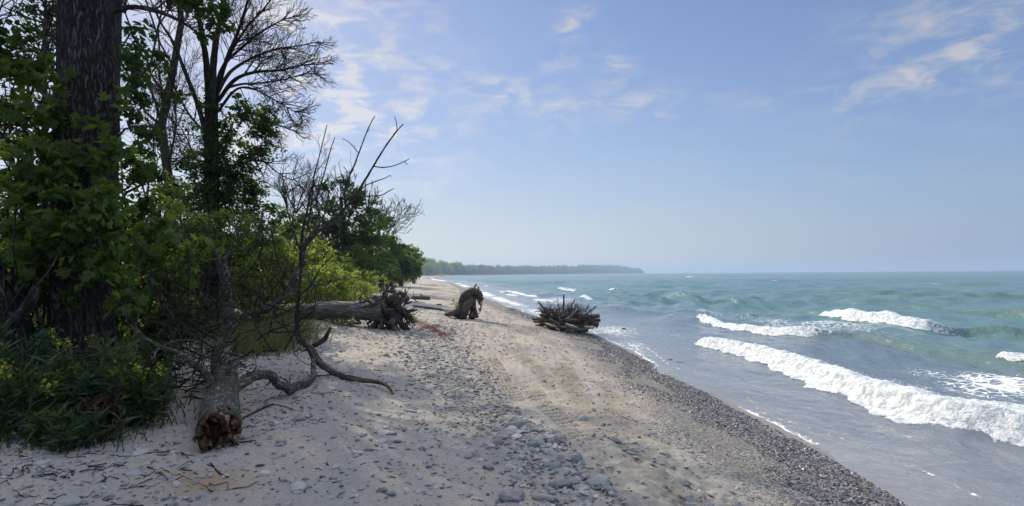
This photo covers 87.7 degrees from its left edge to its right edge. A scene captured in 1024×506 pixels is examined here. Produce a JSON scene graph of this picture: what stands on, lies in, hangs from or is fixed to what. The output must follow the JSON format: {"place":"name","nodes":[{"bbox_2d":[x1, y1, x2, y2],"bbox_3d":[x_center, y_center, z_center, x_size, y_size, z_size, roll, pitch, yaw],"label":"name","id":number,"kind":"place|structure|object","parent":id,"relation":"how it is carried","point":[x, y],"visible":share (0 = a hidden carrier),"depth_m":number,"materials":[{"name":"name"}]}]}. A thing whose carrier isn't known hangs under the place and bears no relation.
{"place":"outdoors","nodes":[
{"label":"outdoors","id":0,"kind":"place"},
{"bbox_2d":[301,279,416,302],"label":"grass","id":1,"kind":"structure","parent":0,"point":[388,282],"depth_m":40.38,"materials":[{"name":"plant"}]},
{"bbox_2d":[0,272,901,505],"bbox_3d":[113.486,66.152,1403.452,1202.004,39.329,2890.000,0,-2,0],"label":"beach","id":2,"kind":"structure","parent":0,"point":[737,459],"depth_m":5.50,"materials":[{"name":"sand"}]},
{"bbox_2d":[0,373,35,438],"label":"weed","id":3,"kind":"object","parent":2,"relation":"on","point":[4,418],"visible":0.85,"depth_m":4.50,"materials":[{"name":"green plant"}]},
{"bbox_2d":[0,339,42,429],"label":"weed","id":4,"kind":"object","parent":2,"relation":"on","point":[10,360],"visible":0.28,"depth_m":4.96,"materials":[{"name":"green plant"}]},
{"bbox_2d":[21,482,33,487],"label":"stone","id":5,"kind":"object","parent":2,"relation":"on","point":[26,484],"visible":1,"depth_m":3.64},
{"bbox_2d":[0,316,66,399],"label":"weed","id":6,"kind":"object","parent":2,"relation":"on","point":[43,334],"visible":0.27,"depth_m":5.18,"materials":[{"name":"green plant"}]},
{"bbox_2d":[27,308,46,346],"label":"shrub","id":7,"kind":"object","parent":2,"relation":"on","point":[34,319],"visible":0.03,"depth_m":7.17,"materials":[{"name":"green plant"}]},
{"bbox_2d":[0,351,75,436],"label":"weed","id":8,"kind":"object","parent":2,"relation":"on","point":[45,383],"visible":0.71,"depth_m":4.63,"materials":[{"name":"green plant"}]},
{"bbox_2d":[0,0,79,393],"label":"tree","id":9,"kind":"object","parent":2,"relation":"on","point":[20,314],"visible":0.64,"depth_m":5.79,"materials":[{"name":"brown plant"}]},
{"bbox_2d":[0,336,82,435],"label":"weed","id":10,"kind":"object","parent":2,"relation":"on","point":[68,360],"visible":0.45,"depth_m":4.84,"materials":[{"name":"green plant"}]},
{"bbox_2d":[0,51,84,363],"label":"tree","id":11,"kind":"object","parent":2,"relation":"on","point":[28,263],"visible":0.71,"depth_m":5.94,"materials":[{"name":"green plant"}]},
{"bbox_2d":[5,397,84,454],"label":"weed","id":12,"kind":"object","parent":2,"relation":"on","point":[51,429],"visible":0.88,"depth_m":4.42,"materials":[{"name":"green plant"}]},
{"bbox_2d":[17,349,101,365],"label":"dead branch","id":13,"kind":"object","parent":2,"relation":"on","point":[27,351],"visible":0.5,"depth_m":5.19,"materials":[{"name":"wood"}]},
{"bbox_2d":[0,0,123,315],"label":"tree","id":14,"kind":"object","parent":2,"relation":"on","point":[46,31],"visible":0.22,"depth_m":10.10,"materials":[{"name":"green plant"}]},
{"bbox_2d":[55,495,82,505],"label":"stone","id":15,"kind":"object","parent":2,"relation":"on","point":[70,500],"visible":0.97,"depth_m":3.51,"materials":[{"name":"stone"}]},
{"bbox_2d":[31,463,106,476],"bbox_3d":[-3.310,1.618,3.998,0.038,0.067,0.473,-2,-3,26],"label":"stick","id":16,"kind":"object","parent":2,"relation":"on","point":[46,474],"visible":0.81,"depth_m":3.92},
{"bbox_2d":[0,0,168,281],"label":"tree","id":17,"kind":"object","parent":2,"relation":"on","point":[16,54],"visible":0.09,"depth_m":12.72,"materials":[{"name":"green plant"}]},
{"bbox_2d":[60,343,112,408],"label":"weed","id":18,"kind":"object","parent":2,"relation":"on","point":[93,364],"visible":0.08,"depth_m":5.35,"materials":[{"name":"green plant"}]},
{"bbox_2d":[33,403,140,451],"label":"weed","id":19,"kind":"object","parent":2,"relation":"on","point":[91,433],"visible":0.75,"depth_m":4.55,"materials":[{"name":"green plant"}]},
{"bbox_2d":[65,359,109,429],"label":"weed","id":20,"kind":"object","parent":2,"relation":"on","point":[84,382],"visible":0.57,"depth_m":4.84,"materials":[{"name":"green plant"}]},
{"bbox_2d":[68,380,129,448],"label":"weed","id":21,"kind":"object","parent":2,"relation":"on","point":[96,400],"visible":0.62,"depth_m":4.79,"materials":[{"name":"green plant"}]},
{"bbox_2d":[93,454,109,461],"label":"stone","id":22,"kind":"object","parent":2,"relation":"on","point":[101,457],"visible":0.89,"depth_m":4.26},
{"bbox_2d":[0,380,203,475],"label":"grass","id":23,"kind":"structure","parent":2,"relation":"on","point":[6,439],"depth_m":4.66,"materials":[{"name":"green plant"}]},
{"bbox_2d":[101,494,115,500],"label":"stone","id":24,"kind":"object","parent":2,"relation":"on","point":[107,497],"visible":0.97,"depth_m":3.66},
{"bbox_2d":[79,330,154,407],"bbox_3d":[-4.059,1.248,5.538,0.798,0.933,0.683,0,-2,0],"label":"weed","id":25,"kind":"object","parent":2,"relation":"on","point":[146,349],"visible":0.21,"depth_m":5.56,"materials":[{"name":"green plant"}]},
{"bbox_2d":[86,337,151,429],"bbox_3d":[-3.767,1.235,5.083,0.667,0.945,0.662,0,-2,0],"label":"weed","id":26,"kind":"object","parent":2,"relation":"on","point":[115,368],"visible":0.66,"depth_m":4.97,"materials":[{"name":"green plant"}]},
{"bbox_2d":[122,500,137,505],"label":"stone","id":27,"kind":"object","parent":2,"relation":"on","point":[129,502],"visible":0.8,"depth_m":3.60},
{"bbox_2d":[124,470,141,476],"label":"stone","id":28,"kind":"object","parent":2,"relation":"on","point":[134,473],"visible":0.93,"depth_m":4.00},
{"bbox_2d":[21,0,248,382],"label":"tree","id":29,"kind":"object","parent":2,"relation":"on","point":[88,91],"visible":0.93,"depth_m":6.17,"materials":[{"name":"green plant"}]},
{"bbox_2d":[42,147,227,331],"bbox_3d":[-7.338,-0.100,10.900,2.696,4.120,3.584,-1,-2,26],"label":"tree","id":30,"kind":"object","parent":2,"relation":"on","point":[160,189],"visible":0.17,"depth_m":11.19,"materials":[{"name":"green plant"}]},
{"bbox_2d":[132,448,148,455],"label":"stone","id":31,"kind":"object","parent":2,"relation":"on","point":[140,451],"visible":0.98,"depth_m":4.50,"materials":[{"name":"stone"}]},
{"bbox_2d":[109,358,173,429],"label":"weed","id":32,"kind":"object","parent":2,"relation":"on","point":[154,393],"visible":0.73,"depth_m":5.17,"materials":[{"name":"green plant"}]},
{"bbox_2d":[105,328,191,405],"bbox_3d":[-4.075,1.274,6.043,0.804,0.912,0.700,0,-2,0],"label":"weed","id":33,"kind":"object","parent":2,"relation":"on","point":[167,362],"visible":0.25,"depth_m":6.05,"materials":[{"name":"green plant"}]},
{"bbox_2d":[120,368,180,426],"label":"weed","id":34,"kind":"object","parent":2,"relation":"on","point":[170,398],"visible":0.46,"depth_m":5.29,"materials":[{"name":"green plant"}]},
{"bbox_2d":[122,0,183,211],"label":"tree","id":35,"kind":"object","parent":2,"relation":"on","point":[125,2],"visible":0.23,"depth_m":25.03,"materials":[{"name":"brown plant"}]},
{"bbox_2d":[120,48,203,212],"bbox_3d":[-10.375,-2.263,16.029,2.782,8.067,3.847,0,-2,-19],"label":"tree","id":36,"kind":"object","parent":2,"relation":"on","point":[157,116],"visible":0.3,"depth_m":16.14,"materials":[{"name":"green plant"}]},
{"bbox_2d":[118,212,226,378],"bbox_3d":[-4.623,0.612,7.223,1.067,2.352,1.460,-2,-3,33],"label":"shrub","id":37,"kind":"object","parent":2,"relation":"on","point":[156,228],"visible":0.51,"depth_m":7.02,"materials":[{"name":"green plant"}]},
{"bbox_2d":[120,2,235,212],"bbox_3d":[-8.883,-2.205,13.600,2.889,7.980,2.695,2,-3,-44],"label":"tree","id":38,"kind":"object","parent":2,"relation":"on","point":[174,104],"visible":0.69,"depth_m":13.63,"materials":[{"name":"green plant"}]},
{"bbox_2d":[0,183,360,304],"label":"undergrowth","id":39,"kind":"object","parent":2,"relation":"on","point":[34,218],"visible":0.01,"depth_m":15.91,"materials":[{"name":"green plant"}]},
{"bbox_2d":[164,201,267,317],"bbox_3d":[-7.081,0.232,12.167,2.578,2.976,1.644,0,-2,0],"label":"shrub","id":40,"kind":"object","parent":2,"relation":"on","point":[221,220],"visible":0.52,"depth_m":12.33,"materials":[{"name":"green plant"}]},
{"bbox_2d":[130,179,308,311],"bbox_3d":[-7.875,-0.189,15.234,4.827,4.100,3.034,2,-3,-44],"label":"shrub","id":41,"kind":"object","parent":2,"relation":"on","point":[272,209],"visible":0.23,"depth_m":15.46,"materials":[{"name":"green plant"}]},
{"bbox_2d":[152,192,290,333],"bbox_3d":[-5.911,0.308,10.643,2.943,3.032,1.386,0,-2,0],"label":"tree","id":42,"kind":"object","parent":2,"relation":"on","point":[229,310],"visible":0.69,"depth_m":10.71,"materials":[{"name":"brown plant"}]},
{"bbox_2d":[133,0,339,313],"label":"tree","id":43,"kind":"object","parent":2,"relation":"on","point":[213,171],"visible":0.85,"depth_m":15.07,"materials":[{"name":"green plant"}]},
{"bbox_2d":[88,116,408,453],"bbox_3d":[-3.998,0.260,7.144,4.862,5.045,4.124,-1,-2,24],"label":"fallen tree","id":44,"kind":"object","parent":2,"relation":"on","point":[219,422],"visible":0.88,"depth_m":6.89,"materials":[{"name":"brown plant"}]},
{"bbox_2d":[179,301,340,360],"bbox_3d":[-5.436,1.663,12.854,3.677,0.768,9.608,0,-2,0],"label":"bush","id":45,"kind":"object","parent":2,"relation":"on","point":[278,339],"depth_m":10.38,"materials":[{"name":"plant"}]},
{"bbox_2d":[218,222,308,328],"bbox_3d":[-5.836,0.550,12.421,1.603,2.632,2.529,0,-2,0],"label":"shrub","id":46,"kind":"object","parent":2,"relation":"on","point":[279,244],"visible":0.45,"depth_m":12.40,"materials":[{"name":"green plant"}]},
{"bbox_2d":[260,470,271,475],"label":"stone","id":47,"kind":"object","parent":2,"relation":"on","point":[264,472],"visible":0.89,"depth_m":4.21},
{"bbox_2d":[242,403,293,418],"bbox_3d":[-2.797,1.763,5.934,0.416,0.037,0.556,-2,-3,34],"label":"stick","id":48,"kind":"object","parent":2,"relation":"on","point":[254,412],"visible":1,"depth_m":6.04,"materials":[{"name":"wood"}]},
{"bbox_2d":[243,250,298,314],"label":"shrub","id":49,"kind":"object","parent":2,"relation":"on","point":[274,265],"visible":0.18,"depth_m":14.31,"materials":[{"name":"green plant"}]},
{"bbox_2d":[267,454,281,458],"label":"stone","id":50,"kind":"object","parent":2,"relation":"on","point":[275,456],"visible":0.98,"depth_m":4.56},
{"bbox_2d":[263,146,314,254],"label":"tree","id":51,"kind":"object","parent":2,"relation":"on","point":[285,191],"visible":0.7,"depth_m":19.89,"materials":[{"name":"green plant"}]},
{"bbox_2d":[268,174,327,275],"bbox_3d":[-10.752,-0.921,26.696,2.856,6.720,3.121,0,-2,0],"label":"tree","id":52,"kind":"object","parent":2,"relation":"on","point":[302,216],"visible":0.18,"depth_m":26.97,"materials":[{"name":"green plant"}]},
{"bbox_2d":[289,481,306,491],"bbox_3d":[-1.603,1.754,4.003,0.120,0.054,0.172,1,-3,-33],"label":"stone","id":53,"kind":"object","parent":2,"relation":"on","point":[298,485],"visible":0.88,"depth_m":3.97,"materials":[{"name":"stone"}]},
{"bbox_2d":[294,415,305,420],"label":"stone","id":54,"kind":"object","parent":2,"relation":"on","point":[299,418],"visible":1,"depth_m":5.71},
{"bbox_2d":[280,268,321,310],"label":"shrub","id":55,"kind":"object","parent":2,"relation":"on","point":[303,282],"visible":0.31,"depth_m":17.81,"materials":[{"name":"green plant"}]},
{"bbox_2d":[276,133,340,303],"bbox_3d":[-7.956,-1.264,21.252,2.382,6.935,2.390,0,-2,0],"label":"tree","id":56,"kind":"object","parent":2,"relation":"on","point":[313,197],"visible":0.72,"depth_m":21.06,"materials":[{"name":"green plant"}]},
{"bbox_2d":[0,354,617,505],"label":"twig litter","id":57,"kind":"object","parent":2,"relation":"on","point":[27,465],"visible":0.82,"depth_m":4.10,"materials":[{"name":"brown plant"}]},
{"bbox_2d":[284,224,348,303],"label":"shrub","id":58,"kind":"object","parent":2,"relation":"on","point":[322,277],"visible":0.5,"depth_m":21.32,"materials":[{"name":"green plant"}]},
{"bbox_2d":[305,270,361,301],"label":"shrub","id":59,"kind":"object","parent":2,"relation":"on","point":[333,288],"visible":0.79,"depth_m":20.65,"materials":[{"name":"green plant"}]},
{"bbox_2d":[307,246,365,284],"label":"shrub","id":60,"kind":"object","parent":2,"relation":"on","point":[348,268],"visible":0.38,"depth_m":28.24,"materials":[{"name":"green plant"}]},
{"bbox_2d":[326,314,360,326],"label":"shrub","id":61,"kind":"object","parent":2,"relation":"on","point":[343,320],"visible":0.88,"depth_m":14.81,"materials":[{"name":"green plant"}]},
{"bbox_2d":[292,166,401,290],"bbox_3d":[-10.543,-1.502,32.763,7.370,8.587,6.292,1,-3,-38],"label":"tree","id":62,"kind":"object","parent":2,"relation":"on","point":[365,237],"visible":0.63,"depth_m":33.63,"materials":[{"name":"green plant"}]},
{"bbox_2d":[320,253,378,287],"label":"shrub","id":63,"kind":"object","parent":2,"relation":"on","point":[356,264],"visible":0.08,"depth_m":32.15,"materials":[{"name":"green plant"}]},
{"bbox_2d":[286,279,418,330],"bbox_3d":[-4.635,1.613,15.331,4.225,1.708,1.378,-1,-2,14],"label":"driftwood log","id":64,"kind":"object","parent":2,"relation":"on","point":[389,312],"visible":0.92,"depth_m":14.89,"materials":[{"name":"wood"}]},
{"bbox_2d":[320,269,385,300],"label":"shrub","id":65,"kind":"object","parent":2,"relation":"on","point":[371,289],"visible":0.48,"depth_m":24.30,"materials":[{"name":"green plant"}]},
{"bbox_2d":[14,333,702,504],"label":"cobbles","id":66,"kind":"object","parent":2,"relation":"on","point":[612,493],"visible":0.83,"depth_m":5.18,"materials":[{"name":"stone"}]},
{"bbox_2d":[358,268,385,292],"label":"shrub","id":67,"kind":"object","parent":2,"relation":"on","point":[372,278],"visible":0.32,"depth_m":35.48,"materials":[{"name":"green plant"}]},
{"bbox_2d":[0,306,761,505],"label":"pebbles","id":68,"kind":"object","parent":2,"relation":"on","point":[528,478],"visible":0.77,"depth_m":5.45,"materials":[{"name":"stone"}]},
{"bbox_2d":[376,438,386,442],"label":"stone","id":69,"kind":"object","parent":2,"relation":"on","point":[382,440],"visible":0.97,"depth_m":5.09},
{"bbox_2d":[356,196,407,289],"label":"tree","id":70,"kind":"object","parent":2,"relation":"on","point":[393,244],"visible":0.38,"depth_m":44.04,"materials":[{"name":"green plant"}]},
{"bbox_2d":[376,487,387,492],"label":"stone","id":71,"kind":"object","parent":2,"relation":"on","point":[382,489],"visible":0.93,"depth_m":3.94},
{"bbox_2d":[384,490,395,495],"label":"stone","id":72,"kind":"object","parent":2,"relation":"on","point":[391,493],"visible":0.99,"depth_m":3.89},
{"bbox_2d":[378,193,424,242],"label":"tree","id":73,"kind":"object","parent":2,"relation":"on","point":[401,217],"visible":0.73,"depth_m":47.29,"materials":[{"name":"brown plant"}]},
{"bbox_2d":[384,266,418,283],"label":"shrub","id":74,"kind":"object","parent":2,"relation":"on","point":[398,275],"visible":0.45,"depth_m":58.57,"materials":[{"name":"green plant"}]},
{"bbox_2d":[383,238,423,285],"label":"tree","id":75,"kind":"object","parent":2,"relation":"on","point":[406,264],"visible":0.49,"depth_m":62.11,"materials":[{"name":"green plant"}]},
{"bbox_2d":[406,244,425,282],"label":"tree","id":76,"kind":"object","parent":2,"relation":"on","point":[414,250],"visible":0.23,"depth_m":84.83,"materials":[{"name":"green plant"}]},
{"bbox_2d":[411,294,429,299],"bbox_3d":[-5.819,2.793,33.920,1.195,0.427,0.332,0,-2,0],"label":"driftwood log","id":77,"kind":"object","parent":2,"relation":"on","point":[421,297],"visible":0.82,"depth_m":33.80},
{"bbox_2d":[423,261,433,274],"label":"tree","id":78,"kind":"object","parent":2,"relation":"on","point":[432,268],"visible":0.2,"depth_m":665.61,"materials":[{"name":"green plant"}]},
{"bbox_2d":[411,319,460,338],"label":"rootlets","id":79,"kind":"object","parent":2,"relation":"on","point":[434,328],"visible":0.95,"depth_m":15.10,"materials":[{"name":"brown"}]},
{"bbox_2d":[439,260,449,273],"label":"tree","id":80,"kind":"object","parent":2,"relation":"on","point":[443,266],"visible":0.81,"depth_m":849.60,"materials":[{"name":"green plant"}]},
{"bbox_2d":[440,261,454,273],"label":"tree","id":81,"kind":"object","parent":2,"relation":"on","point":[450,267],"visible":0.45,"depth_m":870.75,"materials":[{"name":"green plant"}]},
{"bbox_2d":[413,284,483,318],"bbox_3d":[-3.050,1.940,22.508,1.295,1.361,6.998,1,-2,-25],"label":"root stump","id":82,"kind":"object","parent":2,"relation":"on","point":[468,297],"visible":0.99,"depth_m":19.76,"materials":[{"name":"wood"}]},
{"bbox_2d":[482,464,493,469],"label":"stone","id":83,"kind":"object","parent":2,"relation":"on","point":[488,466],"visible":1,"depth_m":4.53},
{"bbox_2d":[488,438,504,445],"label":"stone","id":84,"kind":"object","parent":2,"relation":"on","point":[497,441],"visible":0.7,"depth_m":5.08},
{"bbox_2d":[495,433,508,439],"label":"stone","id":85,"kind":"object","parent":2,"relation":"on","point":[503,436],"visible":0.72,"depth_m":5.24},
{"bbox_2d":[505,464,515,469],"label":"stone","id":86,"kind":"object","parent":2,"relation":"on","point":[508,466],"visible":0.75,"depth_m":4.59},
{"bbox_2d":[504,425,516,430],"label":"stone","id":87,"kind":"object","parent":2,"relation":"on","point":[511,427],"visible":0.61,"depth_m":5.56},
{"bbox_2d":[498,488,524,501],"bbox_3d":[0.005,1.841,4.030,0.172,0.097,0.256,3,-6,21],"label":"stone","id":88,"kind":"object","parent":2,"relation":"on","point":[513,495],"visible":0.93,"depth_m":3.97,"materials":[{"name":"stone"}]},
{"bbox_2d":[509,418,525,427],"bbox_3d":[0.069,1.868,5.808,0.177,0.124,0.116,1,-3,-28],"label":"stone","id":89,"kind":"object","parent":2,"relation":"on","point":[519,422],"visible":0.7,"depth_m":5.77,"materials":[{"name":"stone"}]},
{"bbox_2d":[526,440,540,447],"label":"stone","id":90,"kind":"object","parent":2,"relation":"on","point":[534,443],"visible":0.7,"depth_m":5.19,"materials":[{"name":"stone"}]},
{"bbox_2d":[441,262,644,274],"bbox_3d":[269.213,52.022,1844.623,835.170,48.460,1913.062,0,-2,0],"label":"wood","id":91,"kind":"object","parent":2,"relation":"on","point":[541,269],"visible":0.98,"depth_m":1681.38,"materials":[{"name":"green plant"}]},
{"bbox_2d":[531,493,555,502],"bbox_3d":[0.239,1.864,4.056,0.184,0.070,0.124,7,-4,-9],"label":"stone","id":92,"kind":"object","parent":2,"relation":"on","point":[543,496],"visible":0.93,"depth_m":4.02,"materials":[{"name":"stone"}]},
{"bbox_2d":[547,436,560,444],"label":"stone","id":93,"kind":"object","parent":2,"relation":"on","point":[554,439],"visible":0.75,"depth_m":5.33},
{"bbox_2d":[548,460,561,469],"bbox_3d":[0.383,1.873,4.659,0.096,0.102,0.146,-2,-3,26],"label":"stone","id":94,"kind":"object","parent":2,"relation":"on","point":[555,464],"visible":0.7,"depth_m":4.63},
{"bbox_2d":[554,433,566,438],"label":"stone","id":95,"kind":"object","parent":2,"relation":"on","point":[561,435],"visible":0.55,"depth_m":5.53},
{"bbox_2d":[549,479,572,487],"bbox_3d":[0.397,1.872,4.319,0.203,0.078,0.138,-4,-5,5],"label":"stone","id":96,"kind":"object","parent":2,"relation":"on","point":[561,483],"visible":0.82,"depth_m":4.28,"materials":[{"name":"stone"}]},
{"bbox_2d":[532,294,600,332],"bbox_3d":[2.005,2.200,19.454,2.581,1.396,2.591,0,-2,0],"label":"driftwood heap","id":97,"kind":"object","parent":2,"relation":"on","point":[570,318],"visible":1,"depth_m":18.84,"materials":[{"name":"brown wood"}]},
{"bbox_2d":[567,477,580,483],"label":"stone","id":98,"kind":"object","parent":2,"relation":"on","point":[575,480],"visible":0.59,"depth_m":4.42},
{"bbox_2d":[571,454,581,462],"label":"stone","id":99,"kind":"object","parent":2,"relation":"on","point":[576,458],"visible":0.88,"depth_m":4.93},
{"bbox_2d":[576,414,587,420],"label":"stone","id":100,"kind":"object","parent":2,"relation":"on","point":[583,417],"visible":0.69,"depth_m":6.42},
{"bbox_2d":[575,490,589,495],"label":"stone","id":101,"kind":"object","parent":2,"relation":"on","point":[583,492],"visible":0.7,"depth_m":4.14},
{"bbox_2d":[579,495,592,502],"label":"stone","id":102,"kind":"object","parent":2,"relation":"on","point":[585,498],"visible":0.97,"depth_m":4.09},
{"bbox_2d":[586,474,608,485],"bbox_3d":[0.714,1.910,4.471,0.216,0.071,0.184,-1,-8,-35],"label":"stone","id":103,"kind":"object","parent":2,"relation":"on","point":[598,480],"visible":0.93,"depth_m":4.43,"materials":[{"name":"stone"}]},
{"bbox_2d":[601,482,614,491],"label":"stone","id":104,"kind":"object","parent":2,"relation":"on","point":[609,487],"visible":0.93,"depth_m":4.36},
{"bbox_2d":[674,477,691,485],"bbox_3d":[1.493,2.009,4.660,0.141,0.062,0.165,-2,0,-32],"label":"stone","id":105,"kind":"object","parent":2,"relation":"on","point":[683,482],"visible":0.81,"depth_m":4.63,"materials":[{"name":"stone"}]},
{"bbox_2d":[494,306,907,505],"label":"wet gravel","id":106,"kind":"structure","parent":2,"relation":"on","point":[845,479],"depth_m":6.76,"materials":[{"name":"gravel"}]},
{"bbox_2d":[0,0,1023,272],"label":"sky","id":107,"kind":"structure","parent":0,"point":[652,136],"materials":[{"name":"blue"}]},
{"bbox_2d":[429,270,1023,505],"bbox_3d":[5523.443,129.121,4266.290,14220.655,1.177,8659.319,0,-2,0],"label":"water","id":108,"kind":"structure","parent":0,"point":[655,315],"depth_m":15.55,"materials":[{"name":"liquid"}]},
{"bbox_2d":[697,314,840,336],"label":"breaking wave","id":109,"kind":"object","parent":108,"relation":"on","point":[769,330],"visible":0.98,"depth_m":18.42,"materials":[{"name":"liquid"}]},
{"bbox_2d":[695,337,1023,446],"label":"breaking wave","id":110,"kind":"object","parent":108,"relation":"on","point":[994,420],"visible":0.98,"depth_m":8.32,"materials":[{"name":"liquid"}]},
{"bbox_2d":[820,308,956,334],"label":"breaking wave","id":111,"kind":"object","parent":108,"relation":"on","point":[884,316],"visible":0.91,"depth_m":20.14,"materials":[{"name":"liquid"}]},
{"bbox_2d":[996,351,1023,360],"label":"breaking wave","id":112,"kind":"object","parent":108,"relation":"on","point":[1012,356],"visible":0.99,"depth_m":11.88,"materials":[{"name":"liquid"}]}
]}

